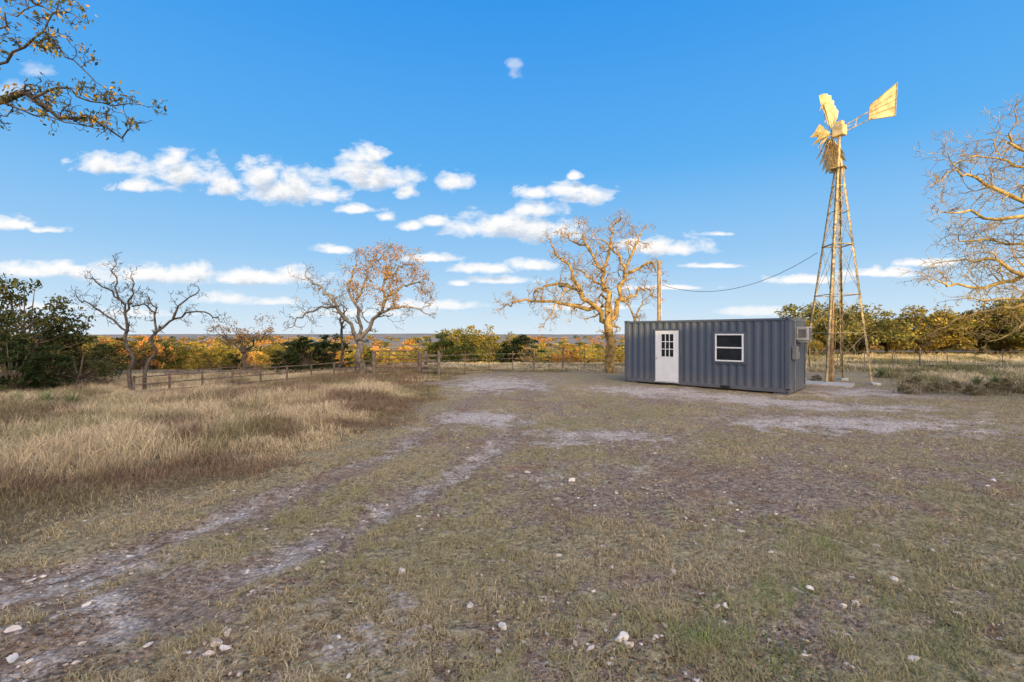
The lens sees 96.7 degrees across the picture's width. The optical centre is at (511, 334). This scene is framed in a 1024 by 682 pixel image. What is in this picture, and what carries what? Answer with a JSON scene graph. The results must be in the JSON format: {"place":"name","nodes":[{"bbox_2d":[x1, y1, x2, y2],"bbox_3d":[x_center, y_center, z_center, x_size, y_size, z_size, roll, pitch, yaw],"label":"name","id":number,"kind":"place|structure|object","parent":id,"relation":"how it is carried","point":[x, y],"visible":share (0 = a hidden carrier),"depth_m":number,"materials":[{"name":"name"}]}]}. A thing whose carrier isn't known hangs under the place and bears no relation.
{"place":"outdoors","nodes":[
{"label":"outdoors","id":0,"kind":"place"},
{"bbox_2d":[0,363,492,549],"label":"dry grass meadow","id":1,"kind":"structure","parent":0,"point":[114,407],"depth_m":9.19,"materials":[{"name":"beige plant"}]},
{"bbox_2d":[5,390,23,400],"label":"yucca plant","id":2,"kind":"object","parent":1,"relation":"on","point":[15,394],"visible":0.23,"depth_m":14.26,"materials":[{"name":"green plant"}]},
{"bbox_2d":[31,389,59,402],"bbox_3d":[-13.807,1.826,13.535,0.786,0.454,0.724,0,0,45],"label":"yucca plant","id":3,"kind":"object","parent":1,"relation":"on","point":[46,395],"visible":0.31,"depth_m":13.46,"materials":[{"name":"green plant"}]},
{"bbox_2d":[59,391,88,403],"bbox_3d":[-12.239,1.724,12.621,0.810,0.482,0.811,0,0,0],"label":"yucca plant","id":4,"kind":"object","parent":1,"relation":"on","point":[67,397],"visible":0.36,"depth_m":12.60,"materials":[{"name":"green plant"}]},
{"bbox_2d":[0,333,1023,681],"bbox_3d":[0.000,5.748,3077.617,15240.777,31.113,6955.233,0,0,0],"label":"ground","id":5,"kind":"structure","parent":0,"point":[234,511],"depth_m":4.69,"materials":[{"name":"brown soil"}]},
{"bbox_2d":[0,333,55,393],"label":"juniper tree","id":6,"kind":"object","parent":5,"relation":"on","point":[15,381],"visible":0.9,"depth_m":18.48,"materials":[{"name":"green plant"}]},
{"bbox_2d":[1,294,57,343],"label":"live oak tree","id":7,"kind":"object","parent":5,"relation":"on","point":[2,303],"visible":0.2,"depth_m":23.53,"materials":[{"name":"green plant"}]},
{"bbox_2d":[0,272,85,372],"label":"live oak tree","id":8,"kind":"object","parent":5,"relation":"on","point":[65,320],"visible":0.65,"depth_m":21.41,"materials":[{"name":"green plant"}]},
{"bbox_2d":[0,278,96,368],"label":"live oak tree","id":9,"kind":"object","parent":5,"relation":"on","point":[8,297],"visible":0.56,"depth_m":22.04,"materials":[{"name":"green plant"}]},
{"bbox_2d":[22,343,77,387],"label":"juniper tree","id":10,"kind":"object","parent":5,"relation":"on","point":[61,359],"visible":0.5,"depth_m":19.94,"materials":[{"name":"green plant"}]},
{"bbox_2d":[32,327,89,378],"bbox_3d":[-23.773,1.246,24.013,3.095,3.340,2.792,0,0,42],"label":"juniper tree","id":11,"kind":"object","parent":5,"relation":"on","point":[71,337],"visible":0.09,"depth_m":23.91,"materials":[{"name":"green plant"}]},
{"bbox_2d":[13,348,128,385],"bbox_3d":[-20.055,1.680,21.001,4.007,2.072,3.876,0,0,-40],"label":"live oak tree","id":12,"kind":"object","parent":5,"relation":"on","point":[99,366],"visible":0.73,"depth_m":20.93,"materials":[{"name":"green plant"}]},
{"bbox_2d":[0,0,167,140],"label":"overhanging oak tree","id":13,"kind":"object","parent":5,"relation":"on","point":[7,98],"visible":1,"depth_m":5.59,"materials":[{"name":"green plant"}]},
{"bbox_2d":[35,337,153,370],"bbox_3d":[-23.179,1.443,25.072,5.537,2.836,5.342,0,0,-30],"label":"live oak tree","id":14,"kind":"object","parent":5,"relation":"on","point":[112,351],"visible":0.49,"depth_m":25.27,"materials":[{"name":"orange plant"}]},
{"bbox_2d":[87,343,124,373],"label":"juniper tree","id":15,"kind":"object","parent":5,"relation":"on","point":[106,357],"visible":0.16,"depth_m":26.80,"materials":[{"name":"green plant"}]},
{"bbox_2d":[66,252,147,390],"bbox_3d":[-16.211,-0.372,18.222,3.054,6.000,1.627,0,0,0],"label":"bare mesquite tree","id":16,"kind":"object","parent":5,"relation":"on","point":[131,363],"visible":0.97,"depth_m":18.27,"materials":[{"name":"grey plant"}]},
{"bbox_2d":[124,280,227,390],"bbox_3d":[-13.589,0.200,18.131,3.969,4.786,1.522,0,0,-5],"label":"bare mesquite tree","id":17,"kind":"object","parent":5,"relation":"on","point":[156,351],"visible":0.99,"depth_m":18.12,"materials":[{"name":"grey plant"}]},
{"bbox_2d":[205,312,278,368],"bbox_3d":[-18.399,0.596,32.097,5.432,4.201,2.881,0,0,7],"label":"bare oak tree","id":18,"kind":"object","parent":5,"relation":"on","point":[242,349],"visible":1,"depth_m":31.89,"materials":[{"name":"brown plant"}]},
{"bbox_2d":[133,360,371,391],"bbox_3d":[-14.238,2.111,24.227,9.688,1.624,10.882,0,0,-43],"label":"pipe fence","id":19,"kind":"object","parent":5,"relation":"on","point":[202,379],"visible":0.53,"depth_m":19.84,"materials":[{"name":"brown metal"}]},
{"bbox_2d":[263,342,314,373],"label":"juniper tree","id":20,"kind":"object","parent":5,"relation":"on","point":[285,357],"visible":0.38,"depth_m":27.56,"materials":[{"name":"green plant"}]},
{"bbox_2d":[275,336,336,373],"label":"juniper tree","id":21,"kind":"object","parent":5,"relation":"on","point":[301,353],"visible":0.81,"depth_m":26.63,"materials":[{"name":"green plant"}]},
{"bbox_2d":[297,333,354,370],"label":"juniper tree","id":22,"kind":"object","parent":5,"relation":"on","point":[334,348],"visible":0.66,"depth_m":27.78,"materials":[{"name":"green plant"}]},
{"bbox_2d":[323,292,348,369],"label":"bare oak tree","id":23,"kind":"object","parent":5,"relation":"on","point":[342,345],"visible":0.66,"depth_m":25.49,"materials":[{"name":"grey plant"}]},
{"bbox_2d":[279,238,437,374],"bbox_3d":[-7.271,-1.247,22.815,7.598,7.191,3.773,0,0,0],"label":"brown leaf oak tree","id":24,"kind":"object","parent":5,"relation":"on","point":[358,338],"visible":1,"depth_m":22.36,"materials":[{"name":"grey plant"}]},
{"bbox_2d":[372,350,440,375],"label":"ranch gate","id":25,"kind":"structure","parent":5,"relation":"on","point":[420,360],"depth_m":22.62,"materials":[{"name":"metal"}]},
{"bbox_2d":[406,341,455,362],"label":"live oak tree","id":26,"kind":"object","parent":5,"relation":"on","point":[423,344],"visible":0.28,"depth_m":42.47,"materials":[{"name":"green plant"}]},
{"bbox_2d":[429,332,463,362],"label":"juniper tree","id":27,"kind":"object","parent":5,"relation":"on","point":[440,343],"visible":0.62,"depth_m":39.50,"materials":[{"name":"green plant"}]},
{"bbox_2d":[426,327,492,361],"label":"live oak tree","id":28,"kind":"object","parent":5,"relation":"on","point":[482,352],"visible":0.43,"depth_m":43.41,"materials":[{"name":"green plant"}]},
{"bbox_2d":[453,343,480,362],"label":"juniper tree","id":29,"kind":"object","parent":5,"relation":"on","point":[469,349],"visible":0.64,"depth_m":37.98,"materials":[{"name":"green plant"}]},
{"bbox_2d":[446,324,517,361],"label":"live oak tree","id":30,"kind":"object","parent":5,"relation":"on","point":[481,337],"visible":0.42,"depth_m":44.77,"materials":[{"name":"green plant"}]},
{"bbox_2d":[476,331,525,362],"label":"live oak tree","id":31,"kind":"object","parent":5,"relation":"on","point":[506,339],"visible":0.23,"depth_m":47.74,"materials":[{"name":"green plant"}]},
{"bbox_2d":[3,410,1005,681],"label":"limestone rocks","id":32,"kind":"object","parent":5,"relation":"on","point":[211,652],"visible":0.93,"depth_m":3.32,"materials":[{"name":"white stone"}]},
{"bbox_2d":[488,341,523,362],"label":"juniper tree","id":33,"kind":"object","parent":5,"relation":"on","point":[505,353],"visible":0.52,"depth_m":41.61,"materials":[{"name":"green plant"}]},
{"bbox_2d":[0,297,1023,369],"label":"distant tree line","id":34,"kind":"object","parent":5,"relation":"on","point":[895,334],"visible":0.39,"depth_m":43.68,"materials":[{"name":"green plant"}]},
{"bbox_2d":[0,400,1023,681],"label":"leaf litter","id":35,"kind":"object","parent":5,"relation":"on","point":[820,672],"visible":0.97,"depth_m":3.27,"materials":[{"name":"brown plant"}]},
{"bbox_2d":[29,334,1016,369],"bbox_3d":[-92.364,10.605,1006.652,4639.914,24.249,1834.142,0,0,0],"label":"distant forest","id":36,"kind":"object","parent":5,"relation":"on","point":[562,343],"visible":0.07,"depth_m":698.13,"materials":[{"name":"orange plant"}]},
{"bbox_2d":[507,334,551,362],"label":"juniper tree","id":37,"kind":"object","parent":5,"relation":"on","point":[524,340],"visible":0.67,"depth_m":39.63,"materials":[{"name":"green plant"}]},
{"bbox_2d":[493,208,668,372],"bbox_3d":[3.785,-2.229,24.387,9.911,9.004,3.682,0,0,0],"label":"bare oak tree","id":38,"kind":"object","parent":5,"relation":"on","point":[607,321],"visible":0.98,"depth_m":24.08,"materials":[{"name":"brown plant"}]},
{"bbox_2d":[622,287,656,320],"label":"bare oak tree","id":39,"kind":"object","parent":5,"relation":"on","point":[636,314],"visible":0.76,"depth_m":29.71,"materials":[{"name":"brown plant"}]},
{"bbox_2d":[656,261,661,320],"bbox_3d":[7.446,-0.723,22.989,0.289,5.946,0.162,0,0,27],"label":"utility pole","id":40,"kind":"object","parent":5,"relation":"on","point":[659,297],"visible":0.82,"depth_m":22.93,"materials":[{"name":"brown wood"}]},
{"bbox_2d":[663,252,817,291],"bbox_3d":[10.133,-2.703,20.924,6.534,1.391,0.020,0,0,38],"label":"overhead wire","id":41,"kind":"object","parent":40,"relation":"attached to","point":[742,286],"visible":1,"depth_m":20.76,"materials":[{"name":"black metal"}]},
{"bbox_2d":[624,317,811,394],"bbox_3d":[8.035,0.785,18.181,6.560,2.710,2.508,0,0,44],"label":"shipping container cabin","id":42,"kind":"object","parent":5,"relation":"on","point":[764,354],"visible":1,"depth_m":16.89,"materials":[{"name":"metal"}]},
{"bbox_2d":[655,331,678,381],"bbox_3d":[6.219,0.875,18.271,0.970,2.030,0.025,0,0,44],"label":"door","id":43,"kind":"structure","parent":42,"relation":"in","point":[661,363],"depth_m":18.30,"materials":[{"name":"white paint"}]},
{"bbox_2d":[715,334,743,361],"bbox_3d":[7.926,0.495,16.619,0.980,1.010,0.065,0,0,44],"label":"window frame","id":44,"kind":"structure","parent":42,"relation":"in","point":[716,347],"depth_m":16.53,"materials":[{"name":"white paint"}]},
{"bbox_2d":[717,335,741,360],"bbox_3d":[7.932,0.495,16.626,0.880,0.910,0.018,0,0,44],"label":"window glass","id":45,"kind":"structure","parent":42,"relation":"in","point":[722,340],"depth_m":16.62,"materials":[{"name":"black glass"}]},
{"bbox_2d":[438,347,1002,372],"bbox_3d":[14.893,1.529,27.039,37.944,1.487,4.885,0,0,-7],"label":"wire fence","id":46,"kind":"object","parent":5,"relation":"on","point":[584,351],"visible":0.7,"depth_m":26.98,"materials":[{"name":"metal"}]},
{"bbox_2d":[810,374,821,380],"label":"dry shrub","id":47,"kind":"object","parent":5,"relation":"on","point":[815,378],"visible":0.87,"depth_m":19.27,"materials":[{"name":"brown plant"}]},
{"bbox_2d":[805,380,853,386],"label":"concrete slab","id":48,"kind":"structure","parent":5,"relation":"on","point":[831,384],"depth_m":17.99,"materials":[{"name":"grey concrete"}]},
{"bbox_2d":[806,82,897,385],"bbox_3d":[13.854,-4.030,19.404,3.257,12.362,2.588,0,0,0],"label":"windmill","id":49,"kind":"object","parent":5,"relation":"on","point":[883,105],"visible":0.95,"depth_m":19.12,"materials":[{"name":"metal"}]},
{"bbox_2d":[873,367,886,374],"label":"yucca plant","id":50,"kind":"object","parent":5,"relation":"on","point":[881,372],"visible":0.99,"depth_m":21.62,"materials":[{"name":"green plant"}]},
{"bbox_2d":[892,385,916,393],"bbox_3d":[13.567,1.979,15.712,0.656,0.473,0.589,0,0,32],"label":"dry shrub","id":51,"kind":"object","parent":5,"relation":"on","point":[907,392],"visible":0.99,"depth_m":15.67,"materials":[{"name":"brown plant"}]},
{"bbox_2d":[901,376,923,386],"bbox_3d":[15.786,1.956,17.900,0.874,0.631,0.786,0,0,-36],"label":"dry shrub","id":52,"kind":"object","parent":5,"relation":"on","point":[914,381],"visible":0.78,"depth_m":17.76,"materials":[{"name":"brown plant"}]},
{"bbox_2d":[919,382,945,392],"bbox_3d":[15.014,1.964,16.236,0.687,0.552,0.765,0,0,-39],"label":"dry shrub","id":53,"kind":"object","parent":5,"relation":"on","point":[937,387],"visible":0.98,"depth_m":16.21,"materials":[{"name":"brown plant"}]},
{"bbox_2d":[941,381,962,390],"bbox_3d":[16.080,1.966,16.619,0.687,0.552,0.765,0,0,-31],"label":"dry shrub","id":54,"kind":"object","parent":5,"relation":"on","point":[957,384],"visible":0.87,"depth_m":16.60,"materials":[{"name":"brown plant"}]},
{"bbox_2d":[895,94,1023,354],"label":"golden bare oak tree","id":55,"kind":"object","parent":5,"relation":"on","point":[1020,274],"visible":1,"depth_m":13.59,"materials":[{"name":"brown plant"}]},
{"bbox_2d":[960,384,989,395],"bbox_3d":[15.430,1.954,15.191,0.687,0.552,0.765,0,0,-22],"label":"dry shrub","id":56,"kind":"object","parent":5,"relation":"on","point":[969,390],"visible":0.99,"depth_m":15.18,"materials":[{"name":"brown plant"}]},
{"bbox_2d":[968,373,985,384],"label":"yucca plant","id":57,"kind":"object","parent":5,"relation":"on","point":[977,378],"visible":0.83,"depth_m":17.40,"materials":[{"name":"green plant"}]},
{"bbox_2d":[984,373,1004,381],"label":"yucca plant","id":58,"kind":"object","parent":5,"relation":"on","point":[995,379],"visible":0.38,"depth_m":18.33,"materials":[{"name":"green plant"}]},
{"bbox_2d":[983,381,1009,393],"bbox_3d":[16.756,1.954,15.838,0.874,0.631,0.786,0,0,-26],"label":"dry shrub","id":59,"kind":"object","parent":5,"relation":"on","point":[990,383],"visible":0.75,"depth_m":15.87,"materials":[{"name":"brown plant"}]},
{"bbox_2d":[992,377,1023,392],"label":"dry shrub","id":60,"kind":"object","parent":5,"relation":"on","point":[1005,381],"visible":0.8,"depth_m":16.24,"materials":[{"name":"brown plant"}]},
{"bbox_2d":[0,385,1023,681],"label":"gravel","id":61,"kind":"structure","parent":0,"point":[512,565],"depth_m":3.86,"materials":[{"name":"grey gravel"}]},
{"bbox_2d":[0,0,1023,334],"label":"sky","id":62,"kind":"structure","parent":0,"point":[293,134],"materials":[{"name":"blue"}]},
{"bbox_2d":[392,350,1023,398],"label":"roadside grass","id":63,"kind":"structure","parent":0,"point":[963,358],"depth_m":26.85,"materials":[{"name":"beige plant"}]}
]}

